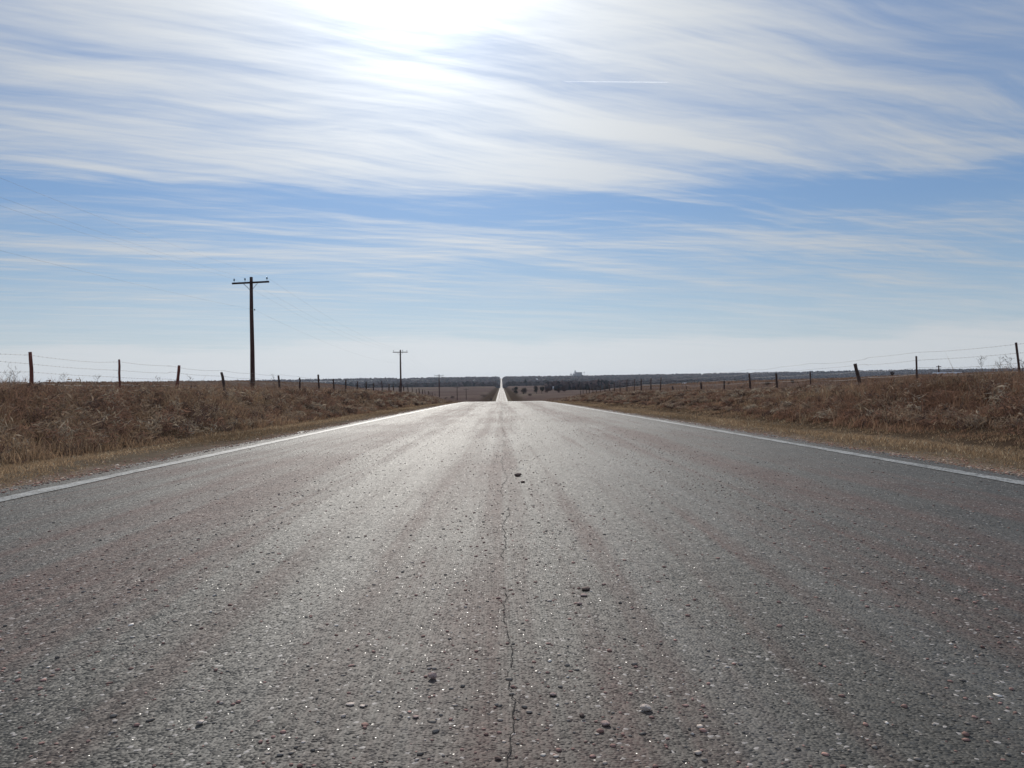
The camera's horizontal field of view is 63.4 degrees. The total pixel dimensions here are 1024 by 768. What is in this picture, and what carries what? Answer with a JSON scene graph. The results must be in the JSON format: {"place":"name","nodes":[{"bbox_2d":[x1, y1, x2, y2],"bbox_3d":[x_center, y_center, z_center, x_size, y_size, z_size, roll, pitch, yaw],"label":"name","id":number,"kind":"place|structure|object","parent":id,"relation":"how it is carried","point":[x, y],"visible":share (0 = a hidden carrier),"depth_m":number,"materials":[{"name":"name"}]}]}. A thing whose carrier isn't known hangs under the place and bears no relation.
{"place":"outdoors","nodes":[
{"label":"outdoors","id":0,"kind":"place"},
{"bbox_2d":[0,378,1023,767],"bbox_3d":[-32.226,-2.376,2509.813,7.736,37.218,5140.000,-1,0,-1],"label":"road","id":1,"kind":"structure","parent":0,"point":[800,688],"depth_m":2.53,"materials":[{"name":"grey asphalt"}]},
{"bbox_2d":[0,389,499,501],"bbox_3d":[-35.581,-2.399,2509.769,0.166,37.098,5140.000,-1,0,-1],"label":"edge line","id":2,"kind":"object","parent":1,"relation":"on","point":[32,492],"visible":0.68,"depth_m":7.41,"materials":[{"name":"white paint"}]},
{"bbox_2d":[427,672,436,679],"bbox_3d":[-0.180,0.660,1.874,0.021,0.017,0.018,-1,0,13],"label":"stone","id":3,"kind":"object","parent":1,"relation":"on","point":[432,675],"visible":1,"depth_m":1.87,"materials":[{"name":"grey stone"}]},
{"bbox_2d":[268,558,720,563],"bbox_3d":[0.165,0.675,3.153,2.307,0.003,0.112,-1,0,3],"label":"road crack","id":4,"kind":"object","parent":1,"relation":"on","point":[475,563],"visible":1,"depth_m":3.16,"materials":[{"name":"black asphalt"}]},
{"bbox_2d":[500,419,515,767],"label":"road crack","id":5,"kind":"object","parent":1,"relation":"on","point":[508,641],"visible":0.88,"depth_m":1.98,"materials":[{"name":"black asphalt"}]},
{"bbox_2d":[600,720,609,725],"bbox_3d":[0.180,0.655,1.600,0.017,0.009,0.017,-1,0,-23],"label":"stone","id":6,"kind":"object","parent":1,"relation":"on","point":[605,723],"visible":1,"depth_m":1.60,"materials":[{"name":"grey stone"}]},
{"bbox_2d":[640,704,651,710],"bbox_3d":[0.270,0.653,1.673,0.024,0.014,0.016,-1,0,17],"label":"stone","id":7,"kind":"object","parent":1,"relation":"on","point":[645,707],"visible":1,"depth_m":1.67,"materials":[{"name":"grey stone"}]},
{"bbox_2d":[555,568,810,587],"bbox_3d":[0.591,0.665,2.861,0.979,0.004,0.065,-1,0,-16],"label":"road crack","id":8,"kind":"object","parent":1,"relation":"on","point":[697,573],"visible":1,"depth_m":2.92,"materials":[{"name":"black asphalt"}]},
{"bbox_2d":[544,401,1023,484],"bbox_3d":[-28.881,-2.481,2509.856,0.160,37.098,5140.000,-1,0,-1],"label":"edge line","id":9,"kind":"object","parent":1,"relation":"on","point":[948,470],"visible":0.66,"depth_m":7.73,"materials":[{"name":"white paint"}]},
{"bbox_2d":[0,372,1023,488],"bbox_3d":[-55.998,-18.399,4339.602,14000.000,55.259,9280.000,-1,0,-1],"label":"ground","id":10,"kind":"structure","parent":0,"point":[474,393],"depth_m":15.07,"materials":[{"name":"brown plant"}]},
{"bbox_2d":[5,364,22,389],"bbox_3d":[-10.026,0.030,16.788,0.359,0.927,0.276,-1,0,-1],"label":"weed","id":11,"kind":"object","parent":10,"relation":"on","point":[13,374],"visible":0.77,"depth_m":16.77,"materials":[{"name":"brown plant"}]},
{"bbox_2d":[28,352,33,387],"bbox_3d":[-10.250,0.013,17.613,0.153,1.392,0.094,-1,0,-1],"label":"fence post","id":12,"kind":"object","parent":10,"relation":"on","point":[31,375],"visible":0.5,"depth_m":17.58,"materials":[{"name":"red wood"}]},
{"bbox_2d":[0,361,413,390],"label":"barbed wire","id":13,"kind":"object","parent":12,"relation":"attached to","point":[169,372],"visible":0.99,"depth_m":23.35,"materials":[{"name":"grey metal"}]},
{"bbox_2d":[118,359,120,391],"bbox_3d":[-10.274,0.062,21.686,0.083,1.412,0.068,-1,0,-1],"label":"fence post","id":14,"kind":"object","parent":10,"relation":"on","point":[119,370],"visible":0.49,"depth_m":21.66,"materials":[{"name":"red wood"}]},
{"bbox_2d":[175,365,179,388],"bbox_3d":[-10.478,0.107,25.739,0.367,1.376,0.113,-1,0,-1],"label":"fence post","id":15,"kind":"object","parent":10,"relation":"on","point":[178,376],"visible":0.49,"depth_m":25.70,"materials":[{"name":"red wood"}]},
{"bbox_2d":[220,372,224,389],"bbox_3d":[-10.320,0.211,29.608,0.205,1.285,0.118,-1,0,-1],"label":"fence post","id":16,"kind":"object","parent":10,"relation":"on","point":[222,378],"visible":0.41,"depth_m":29.57,"materials":[{"name":"brown wood"}]},
{"bbox_2d":[16,382,279,389],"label":"barbed wire","id":17,"kind":"object","parent":16,"relation":"attached to","point":[123,384],"visible":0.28,"depth_m":22.76,"materials":[{"name":"grey metal"}]},
{"bbox_2d":[0,371,409,391],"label":"barbed wire","id":18,"kind":"object","parent":16,"relation":"attached to","point":[155,378],"visible":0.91,"depth_m":22.89,"materials":[{"name":"grey metal"}]},
{"bbox_2d":[0,371,449,465],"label":"tall grass","id":19,"kind":"structure","parent":10,"relation":"on","point":[37,454],"depth_m":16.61,"materials":[{"name":"brown plant"}]},
{"bbox_2d":[0,402,457,488],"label":"verge grass","id":20,"kind":"structure","parent":10,"relation":"on","point":[7,468],"depth_m":13.18,"materials":[{"name":"brown plant"}]},
{"bbox_2d":[0,380,458,401],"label":"pasture grass","id":21,"kind":"structure","parent":10,"relation":"on","point":[105,383],"depth_m":138.48,"materials":[{"name":"brown plant"}]},
{"bbox_2d":[232,277,268,387],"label":"utility pole","id":22,"kind":"object","parent":10,"relation":"on","point":[252,357],"visible":0.95,"depth_m":59.82,"materials":[{"name":"wood"}]},
{"bbox_2d":[2,206,444,383],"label":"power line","id":23,"kind":"object","parent":22,"relation":"attached to","point":[180,263],"visible":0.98,"depth_m":47.78,"materials":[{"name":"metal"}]},
{"bbox_2d":[3,198,445,382],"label":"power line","id":24,"kind":"object","parent":22,"relation":"attached to","point":[179,258],"visible":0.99,"depth_m":43.44,"materials":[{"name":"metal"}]},
{"bbox_2d":[0,250,452,391],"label":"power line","id":25,"kind":"object","parent":22,"relation":"attached to","point":[163,290],"visible":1,"depth_m":42.12,"materials":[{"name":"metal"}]},
{"bbox_2d":[393,350,406,391],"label":"utility pole","id":26,"kind":"object","parent":10,"relation":"on","point":[400,352],"visible":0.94,"depth_m":148.11,"materials":[{"name":"wood"}]},
{"bbox_2d":[1,178,389,346],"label":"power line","id":27,"kind":"object","parent":26,"relation":"attached to","point":[169,243],"visible":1,"depth_m":40.30,"materials":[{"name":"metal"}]},
{"bbox_2d":[63,368,1023,390],"bbox_3d":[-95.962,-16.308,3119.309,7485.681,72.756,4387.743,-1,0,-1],"label":"woods","id":28,"kind":"object","parent":10,"relation":"on","point":[581,382],"visible":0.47,"depth_m":4007.43,"materials":[{"name":"plant"}]},
{"bbox_2d":[570,371,584,376],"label":"grain elevator","id":29,"kind":"object","parent":10,"relation":"on","point":[578,374],"visible":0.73,"depth_m":5032.16,"materials":[{"name":"grey metal"}]},
{"bbox_2d":[748,373,750,388],"bbox_3d":[10.945,0.079,38.060,0.150,1.146,0.102,-1,0,-1],"label":"fence post","id":30,"kind":"object","parent":10,"relation":"on","point":[749,381],"visible":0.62,"depth_m":38.03,"materials":[{"name":"brown wood"}]},
{"bbox_2d":[775,373,777,387],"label":"fence post","id":31,"kind":"object","parent":10,"relation":"on","point":[776,381],"visible":0.59,"depth_m":34.33,"materials":[{"name":"brown wood"}]},
{"bbox_2d":[632,371,1017,388],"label":"barbed wire","id":32,"kind":"object","parent":31,"relation":"attached to","point":[843,380],"visible":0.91,"depth_m":25.55,"materials":[{"name":"grey metal"}]},
{"bbox_2d":[544,371,1023,400],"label":"pasture grass","id":33,"kind":"structure","parent":10,"relation":"on","point":[837,380],"depth_m":60.45,"materials":[{"name":"brown plant"}]},
{"bbox_2d":[558,354,1023,444],"bbox_3d":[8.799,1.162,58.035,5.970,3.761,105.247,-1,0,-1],"label":"dry brush","id":34,"kind":"object","parent":10,"relation":"on","point":[614,396],"visible":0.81,"depth_m":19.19,"materials":[{"name":"brown plant"}]},
{"bbox_2d":[853,363,861,382],"bbox_3d":[11.235,-0.059,26.690,0.456,1.214,0.147,-1,0,-1],"label":"fence post","id":35,"kind":"object","parent":10,"relation":"on","point":[857,373],"visible":0.5,"depth_m":26.65,"materials":[{"name":"brown wood"}]},
{"bbox_2d":[915,356,917,378],"bbox_3d":[11.119,-0.145,22.759,0.075,1.244,0.050,-1,0,-1],"label":"fence post","id":36,"kind":"object","parent":10,"relation":"on","point":[916,367],"visible":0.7,"depth_m":22.74,"materials":[{"name":"metal"}]},
{"bbox_2d":[603,362,1020,389],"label":"barbed wire","id":37,"kind":"object","parent":36,"relation":"attached to","point":[841,373],"visible":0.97,"depth_m":27.03,"materials":[{"name":"grey metal"}]},
{"bbox_2d":[1015,342,1020,372],"bbox_3d":[11.242,-0.234,18.351,0.208,1.375,0.050,-1,0,-1],"label":"fence post","id":38,"kind":"object","parent":10,"relation":"on","point":[1017,354],"visible":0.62,"depth_m":18.33,"materials":[{"name":"metal"}]},
{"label":"fence post","id":39,"kind":"object","parent":10,"relation":"on","visible":0},
{"bbox_2d":[0,353,427,392],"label":"barbed wire","id":40,"kind":"object","parent":39,"relation":"attached to","point":[184,368],"visible":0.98,"depth_m":26.50,"materials":[{"name":"grey metal"}]},
{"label":"fence post","id":41,"kind":"object","parent":10,"relation":"on","visible":0},
{"bbox_2d":[581,344,1014,391],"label":"barbed wire","id":42,"kind":"object","parent":41,"relation":"attached to","point":[827,363],"visible":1,"depth_m":29.66,"materials":[{"name":"grey metal"}]},
{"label":"fence post","id":43,"kind":"object","parent":10,"relation":"on","visible":0},
{"bbox_2d":[609,352,1020,386],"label":"barbed wire","id":44,"kind":"object","parent":43,"relation":"attached to","point":[846,366],"visible":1,"depth_m":25.40,"materials":[{"name":"grey metal"}]},
{"bbox_2d":[0,401,1023,492],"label":"shoulder gravel","id":45,"kind":"structure","parent":0,"point":[349,422],"depth_m":8.67,"materials":[{"name":"grey gravel"}]},
{"bbox_2d":[0,0,1023,382],"label":"sky","id":46,"kind":"structure","parent":0,"point":[471,188],"materials":[{"name":"blue"}]}
]}

